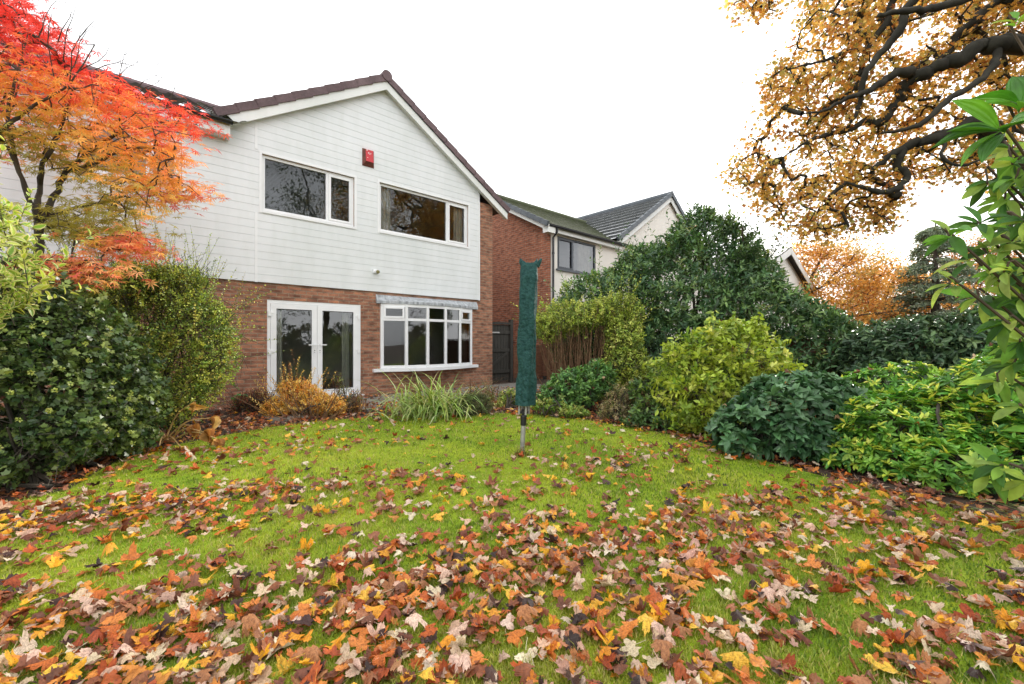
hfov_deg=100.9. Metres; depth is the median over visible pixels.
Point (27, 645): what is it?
fallen leaf
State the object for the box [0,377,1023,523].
ground
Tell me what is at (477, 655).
fallen leaf
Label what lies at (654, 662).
fallen leaf
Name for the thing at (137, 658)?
fallen leaf
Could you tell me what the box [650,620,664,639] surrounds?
fallen leaf
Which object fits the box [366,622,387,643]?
fallen leaf
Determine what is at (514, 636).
fallen leaf
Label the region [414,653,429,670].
fallen leaf
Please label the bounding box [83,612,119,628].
fallen leaf
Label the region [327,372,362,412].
twiggy fuchsia
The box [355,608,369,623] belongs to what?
fallen leaf
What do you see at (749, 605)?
fallen leaf
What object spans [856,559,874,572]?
fallen leaf
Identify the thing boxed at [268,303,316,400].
door
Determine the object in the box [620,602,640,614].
fallen leaf
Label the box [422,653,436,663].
fallen leaf
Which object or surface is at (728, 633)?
fallen leaf
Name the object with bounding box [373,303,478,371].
bow window
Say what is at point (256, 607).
fallen leaf
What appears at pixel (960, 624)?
fallen leaf
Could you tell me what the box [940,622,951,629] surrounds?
fallen leaf
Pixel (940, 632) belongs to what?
fallen leaf
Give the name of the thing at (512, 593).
fallen leaf
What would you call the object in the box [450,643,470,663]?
fallen leaf
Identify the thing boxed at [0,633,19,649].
fallen leaf
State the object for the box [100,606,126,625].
fallen leaf
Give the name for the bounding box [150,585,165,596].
fallen leaf
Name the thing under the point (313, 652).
fallen leaf
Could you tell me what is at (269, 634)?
fallen leaf
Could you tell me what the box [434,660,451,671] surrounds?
fallen leaf
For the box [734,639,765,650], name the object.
fallen leaf
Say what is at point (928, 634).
fallen leaf
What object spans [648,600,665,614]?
fallen leaf
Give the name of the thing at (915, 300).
cedar tree
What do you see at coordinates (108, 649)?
fallen leaf
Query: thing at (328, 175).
window
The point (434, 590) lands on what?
fallen leaf
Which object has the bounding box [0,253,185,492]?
ivy hedge
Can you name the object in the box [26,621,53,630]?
fallen leaf
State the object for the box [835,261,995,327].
beech tree
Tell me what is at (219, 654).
fallen leaf
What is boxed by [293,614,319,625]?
fallen leaf
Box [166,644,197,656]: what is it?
fallen leaf
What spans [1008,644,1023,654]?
fallen leaf
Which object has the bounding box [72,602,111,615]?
fallen leaf
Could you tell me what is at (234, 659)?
fallen leaf
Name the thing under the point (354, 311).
door
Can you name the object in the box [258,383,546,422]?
patio
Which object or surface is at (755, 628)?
fallen leaf
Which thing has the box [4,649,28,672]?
fallen leaf
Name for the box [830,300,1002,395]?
dark laurel
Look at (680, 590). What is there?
fallen leaf
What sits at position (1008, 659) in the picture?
fallen leaf
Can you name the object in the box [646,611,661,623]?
fallen leaf
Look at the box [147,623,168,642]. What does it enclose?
fallen leaf
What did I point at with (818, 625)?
fallen leaf
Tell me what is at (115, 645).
fallen leaf
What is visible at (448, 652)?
fallen leaf
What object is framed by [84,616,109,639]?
fallen leaf
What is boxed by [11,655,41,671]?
fallen leaf
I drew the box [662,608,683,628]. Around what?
fallen leaf
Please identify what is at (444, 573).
fallen leaf
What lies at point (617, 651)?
fallen leaf
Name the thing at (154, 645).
fallen leaf
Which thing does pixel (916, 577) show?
fallen leaf
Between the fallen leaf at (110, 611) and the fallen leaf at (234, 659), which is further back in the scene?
the fallen leaf at (110, 611)
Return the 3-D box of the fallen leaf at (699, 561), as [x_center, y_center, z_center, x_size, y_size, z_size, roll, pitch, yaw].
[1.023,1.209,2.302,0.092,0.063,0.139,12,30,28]
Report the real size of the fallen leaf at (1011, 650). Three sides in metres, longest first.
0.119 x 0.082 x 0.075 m
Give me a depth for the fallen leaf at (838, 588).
2.07 m
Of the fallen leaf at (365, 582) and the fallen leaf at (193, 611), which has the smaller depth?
the fallen leaf at (193, 611)
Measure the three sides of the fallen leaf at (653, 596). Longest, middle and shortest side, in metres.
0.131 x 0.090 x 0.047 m
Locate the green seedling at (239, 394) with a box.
[229,392,247,412]
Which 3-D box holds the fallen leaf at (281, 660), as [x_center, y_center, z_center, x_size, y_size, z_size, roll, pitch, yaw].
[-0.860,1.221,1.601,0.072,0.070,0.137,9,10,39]
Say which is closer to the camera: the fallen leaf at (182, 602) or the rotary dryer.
the fallen leaf at (182, 602)
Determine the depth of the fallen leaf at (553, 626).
1.83 m
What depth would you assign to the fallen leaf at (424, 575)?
2.18 m
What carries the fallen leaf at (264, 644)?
on the fallen leaf at (256, 652)
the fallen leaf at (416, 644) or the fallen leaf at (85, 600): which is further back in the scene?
the fallen leaf at (85, 600)
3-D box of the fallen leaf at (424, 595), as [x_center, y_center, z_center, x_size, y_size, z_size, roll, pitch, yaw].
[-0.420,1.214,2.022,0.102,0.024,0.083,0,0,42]
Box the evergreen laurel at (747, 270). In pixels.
[543,190,868,400]
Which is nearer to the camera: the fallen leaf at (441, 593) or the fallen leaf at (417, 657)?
the fallen leaf at (417, 657)
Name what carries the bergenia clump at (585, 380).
on the ground at (949, 498)
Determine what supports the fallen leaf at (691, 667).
on the lawn at (458, 457)
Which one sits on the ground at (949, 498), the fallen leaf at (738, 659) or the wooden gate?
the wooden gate
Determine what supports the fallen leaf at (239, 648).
on the lawn at (458, 457)
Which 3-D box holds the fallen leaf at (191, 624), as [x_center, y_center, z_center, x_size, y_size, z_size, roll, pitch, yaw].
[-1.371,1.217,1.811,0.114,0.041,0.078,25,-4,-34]
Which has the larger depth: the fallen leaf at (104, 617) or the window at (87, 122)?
the window at (87, 122)
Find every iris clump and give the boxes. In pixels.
[348,366,501,428]
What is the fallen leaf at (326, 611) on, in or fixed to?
on the lawn at (458, 457)
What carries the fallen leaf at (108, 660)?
on the lawn at (458, 457)
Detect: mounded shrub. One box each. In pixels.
[807,325,1023,501]
[831,359,1010,449]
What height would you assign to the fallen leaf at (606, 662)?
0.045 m
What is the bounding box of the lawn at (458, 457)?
[0,413,1023,683]
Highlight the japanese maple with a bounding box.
[0,0,231,293]
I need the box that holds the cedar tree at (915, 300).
[876,224,987,333]
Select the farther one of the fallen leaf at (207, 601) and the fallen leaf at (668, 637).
the fallen leaf at (207, 601)
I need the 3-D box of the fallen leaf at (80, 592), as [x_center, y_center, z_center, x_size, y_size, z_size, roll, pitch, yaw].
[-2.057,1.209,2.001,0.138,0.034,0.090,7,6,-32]
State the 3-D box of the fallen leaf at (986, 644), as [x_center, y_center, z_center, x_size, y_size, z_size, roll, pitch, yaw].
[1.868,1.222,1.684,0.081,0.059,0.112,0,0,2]
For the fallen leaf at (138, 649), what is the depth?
1.67 m
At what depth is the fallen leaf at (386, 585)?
2.12 m
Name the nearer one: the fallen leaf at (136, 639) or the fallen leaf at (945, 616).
the fallen leaf at (136, 639)
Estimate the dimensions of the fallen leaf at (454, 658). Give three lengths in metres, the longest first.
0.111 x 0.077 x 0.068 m
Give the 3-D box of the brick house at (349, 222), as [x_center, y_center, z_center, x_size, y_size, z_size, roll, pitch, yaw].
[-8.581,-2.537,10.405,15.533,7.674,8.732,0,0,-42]
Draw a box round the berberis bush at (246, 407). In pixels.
[223,370,286,414]
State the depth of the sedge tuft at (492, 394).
8.71 m
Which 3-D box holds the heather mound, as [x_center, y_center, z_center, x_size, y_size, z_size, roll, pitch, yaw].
[-0.679,1.088,7.339,0.739,0.486,0.754,0,0,0]
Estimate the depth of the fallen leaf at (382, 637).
1.75 m
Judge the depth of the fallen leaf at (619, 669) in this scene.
1.58 m
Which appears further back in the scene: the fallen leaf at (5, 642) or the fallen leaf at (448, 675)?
the fallen leaf at (5, 642)
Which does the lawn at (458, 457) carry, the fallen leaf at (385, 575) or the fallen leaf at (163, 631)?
the fallen leaf at (385, 575)
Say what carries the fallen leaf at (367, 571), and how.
on the lawn at (458, 457)
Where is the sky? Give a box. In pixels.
[1,0,1023,338]
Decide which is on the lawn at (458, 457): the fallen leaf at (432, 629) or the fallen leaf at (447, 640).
the fallen leaf at (447, 640)
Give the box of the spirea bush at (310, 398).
[225,350,370,420]
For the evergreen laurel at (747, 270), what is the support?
on the ground at (949, 498)
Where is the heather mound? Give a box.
[454,391,493,415]
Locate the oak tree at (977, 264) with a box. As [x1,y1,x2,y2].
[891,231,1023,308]
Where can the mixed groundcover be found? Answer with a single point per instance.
(641, 412)
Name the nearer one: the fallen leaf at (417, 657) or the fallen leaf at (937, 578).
the fallen leaf at (417, 657)
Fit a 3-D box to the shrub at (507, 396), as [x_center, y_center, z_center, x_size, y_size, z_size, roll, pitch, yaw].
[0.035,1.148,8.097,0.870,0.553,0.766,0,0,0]
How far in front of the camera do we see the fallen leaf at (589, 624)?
1.77 m
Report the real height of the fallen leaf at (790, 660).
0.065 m
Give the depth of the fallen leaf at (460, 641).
1.69 m
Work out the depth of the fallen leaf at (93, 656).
1.61 m
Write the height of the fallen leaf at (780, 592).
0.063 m
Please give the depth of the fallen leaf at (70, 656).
1.60 m
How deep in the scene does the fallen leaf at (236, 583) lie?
2.08 m
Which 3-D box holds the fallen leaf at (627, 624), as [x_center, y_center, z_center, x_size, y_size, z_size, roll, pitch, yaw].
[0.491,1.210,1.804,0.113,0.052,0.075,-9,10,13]
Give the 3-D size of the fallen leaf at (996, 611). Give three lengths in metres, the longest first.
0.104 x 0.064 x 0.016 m
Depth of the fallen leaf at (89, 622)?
1.84 m
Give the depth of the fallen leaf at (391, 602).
1.96 m
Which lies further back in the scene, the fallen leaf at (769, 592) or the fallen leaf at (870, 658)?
the fallen leaf at (769, 592)
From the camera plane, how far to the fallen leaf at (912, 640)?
1.75 m
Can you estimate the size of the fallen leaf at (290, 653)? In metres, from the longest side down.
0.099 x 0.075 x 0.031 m
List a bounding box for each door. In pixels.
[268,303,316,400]
[317,306,359,394]
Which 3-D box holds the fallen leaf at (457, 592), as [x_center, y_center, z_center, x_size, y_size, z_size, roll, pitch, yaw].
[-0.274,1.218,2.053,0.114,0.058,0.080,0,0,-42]
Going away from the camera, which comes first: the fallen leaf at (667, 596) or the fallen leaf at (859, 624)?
the fallen leaf at (859, 624)
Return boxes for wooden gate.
[492,320,512,381]
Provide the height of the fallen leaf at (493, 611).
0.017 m
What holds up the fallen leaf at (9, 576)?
on the lawn at (458, 457)
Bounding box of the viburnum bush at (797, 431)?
[704,369,881,467]
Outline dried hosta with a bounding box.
[148,402,224,450]
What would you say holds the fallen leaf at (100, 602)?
on the lawn at (458, 457)
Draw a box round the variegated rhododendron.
[922,11,1023,503]
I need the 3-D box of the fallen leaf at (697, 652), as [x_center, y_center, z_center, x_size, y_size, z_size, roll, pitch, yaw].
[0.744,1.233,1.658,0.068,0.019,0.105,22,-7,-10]
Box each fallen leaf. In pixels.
[0,573,16,586]
[0,612,28,631]
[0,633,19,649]
[0,642,16,671]
[1,572,28,587]
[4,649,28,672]
[11,606,37,615]
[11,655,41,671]
[13,629,37,654]
[18,648,45,661]
[19,588,42,599]
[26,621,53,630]
[26,656,59,671]
[37,605,65,624]
[39,647,64,659]
[44,607,79,622]
[61,641,88,653]
[62,587,93,600]
[63,608,81,617]
[65,652,84,667]
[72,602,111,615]
[72,616,94,626]
[75,648,110,657]
[75,652,102,664]
[78,629,105,647]
[79,596,98,611]
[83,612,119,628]
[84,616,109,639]
[88,596,120,614]
[92,600,110,611]
[93,644,111,653]
[95,654,115,664]
[97,605,121,618]
[99,623,133,641]
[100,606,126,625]
[103,629,126,645]
[104,641,122,657]
[106,583,130,595]
[107,641,121,658]
[111,651,139,664]
[112,595,134,610]
[113,624,136,653]
[113,643,135,658]
[114,645,147,662]
[119,595,142,607]
[127,655,145,662]
[131,629,158,643]
[140,643,158,653]
[145,642,166,661]
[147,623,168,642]
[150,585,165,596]
[150,630,179,643]
[152,635,171,658]
[161,638,188,657]
[166,569,181,589]
[166,617,190,635]
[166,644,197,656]
[177,587,208,600]
[177,596,199,620]
[182,618,200,631]
[183,572,203,594]
[183,632,213,645]
[190,604,206,623]
[195,592,216,605]
[197,598,213,610]
[197,629,208,647]
[197,629,213,645]
[198,568,218,584]
[201,642,230,653]
[204,613,229,624]
[211,643,222,664]
[214,627,232,644]
[221,651,242,672]
[223,642,245,658]
[227,566,247,575]
[228,573,243,598]
[233,613,262,637]
[234,601,250,619]
[238,651,258,665]
[240,604,263,619]
[241,596,260,607]
[246,583,271,597]
[250,640,270,659]
[255,627,271,641]
[257,636,279,660]
[261,636,279,654]
[265,619,290,632]
[266,636,296,659]
[269,608,287,625]
[270,604,288,619]
[270,653,304,677]
[271,633,290,651]
[272,594,289,610]
[281,628,304,640]
[286,648,300,664]
[289,580,304,597]
[290,602,311,624]
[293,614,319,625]
[302,644,323,666]
[320,602,335,614]
[322,571,339,589]
[326,600,351,614]
[331,561,347,572]
[333,597,348,618]
[335,572,346,582]
[335,642,356,664]
[348,634,373,653]
[350,622,366,630]
[351,584,365,595]
[351,626,369,638]
[353,647,372,672]
[353,656,375,676]
[355,595,373,603]
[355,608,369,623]
[356,614,375,625]
[361,648,395,673]
[362,567,375,580]
[363,603,386,618]
[364,576,378,587]
[365,595,374,605]
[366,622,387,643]
[368,588,383,606]
[370,625,388,639]
[376,608,391,622]
[376,639,396,657]
[378,568,393,579]
[379,632,397,653]
[380,571,394,591]
[380,599,406,608]
[384,593,405,603]
[388,625,409,639]
[390,581,407,598]
[391,627,406,641]
[396,571,412,587]
[397,589,420,606]
[397,638,418,653]
[402,613,426,631]
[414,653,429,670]
[414,655,433,667]
[415,596,433,606]
[417,591,434,602]
[419,572,437,583]
[419,617,439,637]
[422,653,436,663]
[424,630,437,645]
[426,584,444,599]
[427,585,444,600]
[434,634,455,654]
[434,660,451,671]
[435,565,452,583]
[435,661,452,678]
[436,641,451,654]
[440,653,463,677]
[446,620,468,636]
[447,585,467,599]
[447,634,467,646]
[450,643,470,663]
[455,653,470,672]
[458,604,473,618]
[470,649,487,665]
[471,616,484,634]
[473,572,494,587]
[483,626,498,633]
[487,608,501,615]
[499,580,514,598]
[504,629,525,646]
[509,589,522,601]
[510,583,531,596]
[514,637,537,665]
[516,605,538,624]
[521,566,537,578]
[522,597,535,606]
[531,571,544,579]
[536,639,557,661]
[547,623,561,629]
[557,654,575,663]
[562,659,575,677]
[563,601,576,607]
[563,625,581,651]
[564,625,582,637]
[567,561,580,572]
[569,647,592,677]
[576,624,586,632]
[578,599,593,622]
[582,620,596,633]
[590,621,606,644]
[592,601,609,622]
[594,574,619,588]
[594,624,614,645]
[596,646,616,670]
[600,646,618,655]
[603,656,630,674]
[605,637,627,663]
[607,649,623,663]
[614,592,629,603]
[615,625,633,638]
[617,619,639,637]
[619,638,644,656]
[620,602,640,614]
[630,663,653,676]
[637,613,653,636]
[642,649,662,668]
[645,584,662,602]
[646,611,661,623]
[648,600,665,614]
[648,650,682,668]
[649,598,669,617]
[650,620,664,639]
[650,640,677,662]
[653,650,671,667]
[657,595,671,601]
[660,570,686,582]
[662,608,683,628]
[664,627,675,656]
[665,579,683,594]
[666,603,680,612]
[679,606,692,618]
[682,615,696,628]
[683,657,705,670]
[686,580,704,590]
[693,649,703,657]
[694,550,704,569]
[704,621,725,638]
[704,648,725,669]
[715,629,732,638]
[719,651,756,671]
[730,609,750,622]
[732,632,753,653]
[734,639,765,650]
[739,614,765,633]
[740,599,757,610]
[758,586,775,602]
[766,601,787,617]
[768,653,805,676]
[774,589,790,606]
[797,613,820,626]
[803,554,821,568]
[820,618,849,637]
[828,578,852,592]
[848,652,878,677]
[850,615,871,637]
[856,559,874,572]
[861,651,891,669]
[864,653,892,669]
[873,639,899,654]
[882,577,904,585]
[882,652,909,666]
[890,629,912,642]
[898,569,924,579]
[898,660,924,676]
[899,627,925,646]
[906,619,944,646]
[909,624,940,641]
[916,647,938,666]
[917,615,933,626]
[918,565,945,573]
[919,619,948,628]
[920,638,943,658]
[927,627,951,644]
[928,572,948,585]
[933,611,953,626]
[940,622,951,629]
[948,624,968,640]
[952,603,989,622]
[955,623,985,632]
[959,615,982,639]
[960,641,992,652]
[961,593,976,598]
[965,635,995,658]
[972,638,1012,665]
[974,651,1002,666]
[975,577,995,585]
[982,631,1000,646]
[984,565,1009,580]
[988,643,1015,656]
[993,609,1010,619]
[996,579,1017,595]
[1003,619,1020,634]
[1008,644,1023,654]
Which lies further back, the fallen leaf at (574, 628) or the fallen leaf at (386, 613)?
the fallen leaf at (386, 613)
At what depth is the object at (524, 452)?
4.62 m
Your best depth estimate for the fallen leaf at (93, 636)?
1.73 m
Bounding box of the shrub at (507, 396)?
[493,387,532,409]
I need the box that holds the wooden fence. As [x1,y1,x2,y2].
[514,331,1021,403]
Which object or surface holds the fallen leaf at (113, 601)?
on the lawn at (458, 457)
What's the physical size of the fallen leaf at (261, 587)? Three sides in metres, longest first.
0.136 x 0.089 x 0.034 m
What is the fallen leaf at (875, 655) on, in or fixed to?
on the lawn at (458, 457)
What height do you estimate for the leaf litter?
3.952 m
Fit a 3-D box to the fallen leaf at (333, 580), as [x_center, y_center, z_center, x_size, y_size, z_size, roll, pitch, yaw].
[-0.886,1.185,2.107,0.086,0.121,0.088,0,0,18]
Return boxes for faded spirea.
[596,378,637,422]
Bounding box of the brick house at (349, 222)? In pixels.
[0,41,509,417]
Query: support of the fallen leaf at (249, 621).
on the lawn at (458, 457)
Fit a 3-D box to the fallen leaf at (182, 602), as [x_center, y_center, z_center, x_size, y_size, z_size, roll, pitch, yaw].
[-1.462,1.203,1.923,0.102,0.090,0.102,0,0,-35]
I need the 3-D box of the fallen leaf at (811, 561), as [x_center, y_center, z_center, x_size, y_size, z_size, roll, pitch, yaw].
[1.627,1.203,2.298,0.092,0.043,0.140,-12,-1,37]
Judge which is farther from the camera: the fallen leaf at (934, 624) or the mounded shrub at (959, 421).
the mounded shrub at (959, 421)
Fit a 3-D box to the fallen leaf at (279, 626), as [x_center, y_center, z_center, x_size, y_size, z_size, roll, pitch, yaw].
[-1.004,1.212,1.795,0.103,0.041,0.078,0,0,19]
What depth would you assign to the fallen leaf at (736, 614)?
1.85 m
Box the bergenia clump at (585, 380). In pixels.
[536,358,618,412]
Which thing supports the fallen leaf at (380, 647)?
on the fallen leaf at (386, 645)
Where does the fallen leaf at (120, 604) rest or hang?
on the lawn at (458, 457)
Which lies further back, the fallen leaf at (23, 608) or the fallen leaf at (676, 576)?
the fallen leaf at (676, 576)
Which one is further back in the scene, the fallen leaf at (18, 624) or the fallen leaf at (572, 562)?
the fallen leaf at (572, 562)
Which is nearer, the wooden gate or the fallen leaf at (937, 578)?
the fallen leaf at (937, 578)
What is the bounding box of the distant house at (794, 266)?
[707,246,816,338]
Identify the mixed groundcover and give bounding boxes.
[618,376,693,432]
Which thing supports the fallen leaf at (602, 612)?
on the lawn at (458, 457)
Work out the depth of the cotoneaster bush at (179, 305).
5.36 m
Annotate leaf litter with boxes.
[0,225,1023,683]
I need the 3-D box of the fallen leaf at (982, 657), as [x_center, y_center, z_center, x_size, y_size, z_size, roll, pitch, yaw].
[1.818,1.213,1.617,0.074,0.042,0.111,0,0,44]
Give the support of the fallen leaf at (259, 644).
on the fallen leaf at (264, 644)
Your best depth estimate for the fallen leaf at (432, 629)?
1.78 m
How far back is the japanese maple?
4.50 m
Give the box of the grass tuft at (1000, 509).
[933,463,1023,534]
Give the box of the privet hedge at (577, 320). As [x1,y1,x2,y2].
[510,266,661,402]
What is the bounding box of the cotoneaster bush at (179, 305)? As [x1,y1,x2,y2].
[1,195,286,438]
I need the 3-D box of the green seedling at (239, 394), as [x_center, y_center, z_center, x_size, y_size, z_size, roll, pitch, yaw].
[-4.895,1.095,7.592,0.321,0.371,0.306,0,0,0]
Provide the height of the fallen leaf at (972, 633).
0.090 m
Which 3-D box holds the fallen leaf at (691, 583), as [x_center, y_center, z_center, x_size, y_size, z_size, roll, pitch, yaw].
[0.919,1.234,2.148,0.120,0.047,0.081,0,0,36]
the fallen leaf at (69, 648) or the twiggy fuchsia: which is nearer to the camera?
the fallen leaf at (69, 648)
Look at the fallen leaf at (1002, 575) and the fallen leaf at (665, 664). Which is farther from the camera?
the fallen leaf at (1002, 575)
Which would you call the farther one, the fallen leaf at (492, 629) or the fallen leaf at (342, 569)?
the fallen leaf at (342, 569)
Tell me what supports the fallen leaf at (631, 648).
on the lawn at (458, 457)
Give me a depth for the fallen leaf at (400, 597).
1.97 m
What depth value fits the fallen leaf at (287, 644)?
1.68 m
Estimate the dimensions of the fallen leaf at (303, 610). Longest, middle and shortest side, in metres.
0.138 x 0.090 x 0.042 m
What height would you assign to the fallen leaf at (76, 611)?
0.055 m
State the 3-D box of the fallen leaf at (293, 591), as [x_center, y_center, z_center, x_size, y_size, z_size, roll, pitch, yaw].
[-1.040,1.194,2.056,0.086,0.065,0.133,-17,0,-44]
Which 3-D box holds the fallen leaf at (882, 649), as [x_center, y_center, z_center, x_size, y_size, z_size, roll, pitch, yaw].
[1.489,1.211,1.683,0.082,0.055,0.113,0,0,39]
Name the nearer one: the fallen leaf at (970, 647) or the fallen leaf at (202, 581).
the fallen leaf at (970, 647)
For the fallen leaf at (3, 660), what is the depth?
1.61 m
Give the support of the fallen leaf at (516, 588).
on the lawn at (458, 457)
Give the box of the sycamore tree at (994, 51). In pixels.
[715,0,1023,254]
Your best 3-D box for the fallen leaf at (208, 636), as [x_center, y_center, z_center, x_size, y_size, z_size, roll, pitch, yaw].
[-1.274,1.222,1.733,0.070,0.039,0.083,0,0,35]
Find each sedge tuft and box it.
[338,388,379,413]
[457,374,505,403]
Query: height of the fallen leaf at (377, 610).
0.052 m
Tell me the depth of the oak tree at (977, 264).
35.51 m
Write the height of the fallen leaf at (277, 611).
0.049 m
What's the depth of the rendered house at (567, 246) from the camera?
15.90 m
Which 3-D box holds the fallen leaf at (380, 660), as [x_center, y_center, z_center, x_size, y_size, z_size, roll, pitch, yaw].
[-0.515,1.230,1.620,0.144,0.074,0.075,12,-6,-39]
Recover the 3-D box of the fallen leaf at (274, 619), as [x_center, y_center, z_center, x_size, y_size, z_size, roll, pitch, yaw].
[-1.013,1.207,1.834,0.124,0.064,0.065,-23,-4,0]
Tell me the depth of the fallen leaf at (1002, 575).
2.22 m
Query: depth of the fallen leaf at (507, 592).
2.05 m
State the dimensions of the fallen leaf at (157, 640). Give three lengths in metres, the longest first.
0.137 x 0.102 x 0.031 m
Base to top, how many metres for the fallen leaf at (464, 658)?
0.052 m
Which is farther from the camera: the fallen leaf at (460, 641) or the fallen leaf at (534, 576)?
the fallen leaf at (534, 576)
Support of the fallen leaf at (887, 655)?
on the lawn at (458, 457)
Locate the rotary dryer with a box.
[515,258,541,450]
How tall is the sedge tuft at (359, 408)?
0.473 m
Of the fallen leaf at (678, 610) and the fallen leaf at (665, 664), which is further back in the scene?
the fallen leaf at (678, 610)
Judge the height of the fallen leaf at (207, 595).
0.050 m
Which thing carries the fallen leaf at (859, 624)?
on the lawn at (458, 457)
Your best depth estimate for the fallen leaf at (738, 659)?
1.62 m
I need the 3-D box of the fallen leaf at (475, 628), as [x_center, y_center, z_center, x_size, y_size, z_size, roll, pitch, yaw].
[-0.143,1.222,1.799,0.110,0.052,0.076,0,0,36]
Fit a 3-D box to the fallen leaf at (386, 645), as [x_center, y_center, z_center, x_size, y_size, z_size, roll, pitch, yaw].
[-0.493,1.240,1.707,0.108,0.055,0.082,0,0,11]
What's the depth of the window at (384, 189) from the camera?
11.21 m
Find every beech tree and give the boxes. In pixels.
[779,229,921,334]
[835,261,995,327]
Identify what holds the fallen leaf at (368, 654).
on the lawn at (458, 457)
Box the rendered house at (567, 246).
[492,191,715,379]
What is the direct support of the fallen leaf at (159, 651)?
on the lawn at (458, 457)
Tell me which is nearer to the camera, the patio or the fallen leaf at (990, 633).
the fallen leaf at (990, 633)
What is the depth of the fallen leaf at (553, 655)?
1.68 m
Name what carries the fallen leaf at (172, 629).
on the lawn at (458, 457)
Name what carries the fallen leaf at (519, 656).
on the lawn at (458, 457)
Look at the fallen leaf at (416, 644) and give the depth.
1.70 m
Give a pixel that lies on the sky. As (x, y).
(574, 108)
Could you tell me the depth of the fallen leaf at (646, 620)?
1.80 m
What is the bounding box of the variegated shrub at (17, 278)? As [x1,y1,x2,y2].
[0,135,99,328]
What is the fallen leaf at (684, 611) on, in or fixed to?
on the lawn at (458, 457)
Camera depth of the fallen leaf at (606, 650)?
1.66 m
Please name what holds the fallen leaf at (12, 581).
on the lawn at (458, 457)
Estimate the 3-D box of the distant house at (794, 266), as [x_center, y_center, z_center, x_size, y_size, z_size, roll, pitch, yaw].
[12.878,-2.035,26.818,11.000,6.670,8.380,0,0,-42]
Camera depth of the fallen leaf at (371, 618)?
1.83 m
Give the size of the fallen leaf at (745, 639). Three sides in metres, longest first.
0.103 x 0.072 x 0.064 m
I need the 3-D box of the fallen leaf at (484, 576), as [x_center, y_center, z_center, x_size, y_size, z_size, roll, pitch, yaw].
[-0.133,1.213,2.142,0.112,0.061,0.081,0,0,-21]
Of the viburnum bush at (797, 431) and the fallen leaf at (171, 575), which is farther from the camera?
the viburnum bush at (797, 431)
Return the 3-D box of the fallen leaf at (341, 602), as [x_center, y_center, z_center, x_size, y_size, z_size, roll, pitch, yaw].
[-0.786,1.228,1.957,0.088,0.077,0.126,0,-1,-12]
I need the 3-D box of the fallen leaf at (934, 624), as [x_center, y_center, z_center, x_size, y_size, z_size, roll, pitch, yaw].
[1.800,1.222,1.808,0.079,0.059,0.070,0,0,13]
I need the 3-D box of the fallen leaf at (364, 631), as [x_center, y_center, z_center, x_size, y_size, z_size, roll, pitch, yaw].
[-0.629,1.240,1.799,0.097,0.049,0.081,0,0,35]
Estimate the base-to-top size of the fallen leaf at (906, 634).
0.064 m
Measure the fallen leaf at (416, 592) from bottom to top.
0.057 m
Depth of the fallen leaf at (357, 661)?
1.59 m
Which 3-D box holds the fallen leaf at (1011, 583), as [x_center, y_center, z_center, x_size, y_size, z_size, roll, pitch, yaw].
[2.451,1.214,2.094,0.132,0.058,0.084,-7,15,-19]
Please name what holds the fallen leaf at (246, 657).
on the lawn at (458, 457)
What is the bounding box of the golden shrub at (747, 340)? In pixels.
[625,296,813,442]
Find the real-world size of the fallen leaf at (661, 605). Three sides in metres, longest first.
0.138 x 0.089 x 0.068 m
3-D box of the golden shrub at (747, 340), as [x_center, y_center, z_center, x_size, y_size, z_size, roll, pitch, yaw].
[2.927,0.487,5.956,2.637,2.280,1.567,0,0,0]
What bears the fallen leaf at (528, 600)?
on the lawn at (458, 457)
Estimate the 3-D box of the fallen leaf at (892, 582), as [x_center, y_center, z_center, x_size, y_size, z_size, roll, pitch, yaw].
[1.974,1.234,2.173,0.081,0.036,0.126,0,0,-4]
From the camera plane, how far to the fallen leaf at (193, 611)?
1.89 m
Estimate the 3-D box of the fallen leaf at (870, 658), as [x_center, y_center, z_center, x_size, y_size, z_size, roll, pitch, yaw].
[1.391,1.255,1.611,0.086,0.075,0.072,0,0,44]
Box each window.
[82,120,180,183]
[262,155,353,226]
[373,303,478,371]
[380,183,466,246]
[556,236,594,274]
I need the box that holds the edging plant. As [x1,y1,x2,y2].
[531,397,589,418]
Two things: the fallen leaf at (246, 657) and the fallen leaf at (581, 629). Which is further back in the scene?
the fallen leaf at (581, 629)
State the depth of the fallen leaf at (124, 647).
1.64 m
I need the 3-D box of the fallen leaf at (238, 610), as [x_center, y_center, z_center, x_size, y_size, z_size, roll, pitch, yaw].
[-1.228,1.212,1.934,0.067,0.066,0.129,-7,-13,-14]
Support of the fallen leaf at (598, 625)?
on the lawn at (458, 457)
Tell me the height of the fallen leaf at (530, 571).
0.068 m
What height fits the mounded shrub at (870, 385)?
1.109 m
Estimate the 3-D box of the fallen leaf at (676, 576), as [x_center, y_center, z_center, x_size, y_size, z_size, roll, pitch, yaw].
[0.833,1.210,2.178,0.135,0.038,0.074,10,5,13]
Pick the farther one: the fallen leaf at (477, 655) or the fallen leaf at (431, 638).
the fallen leaf at (431, 638)
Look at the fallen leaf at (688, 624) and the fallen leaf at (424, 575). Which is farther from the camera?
the fallen leaf at (424, 575)
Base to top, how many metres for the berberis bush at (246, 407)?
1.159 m

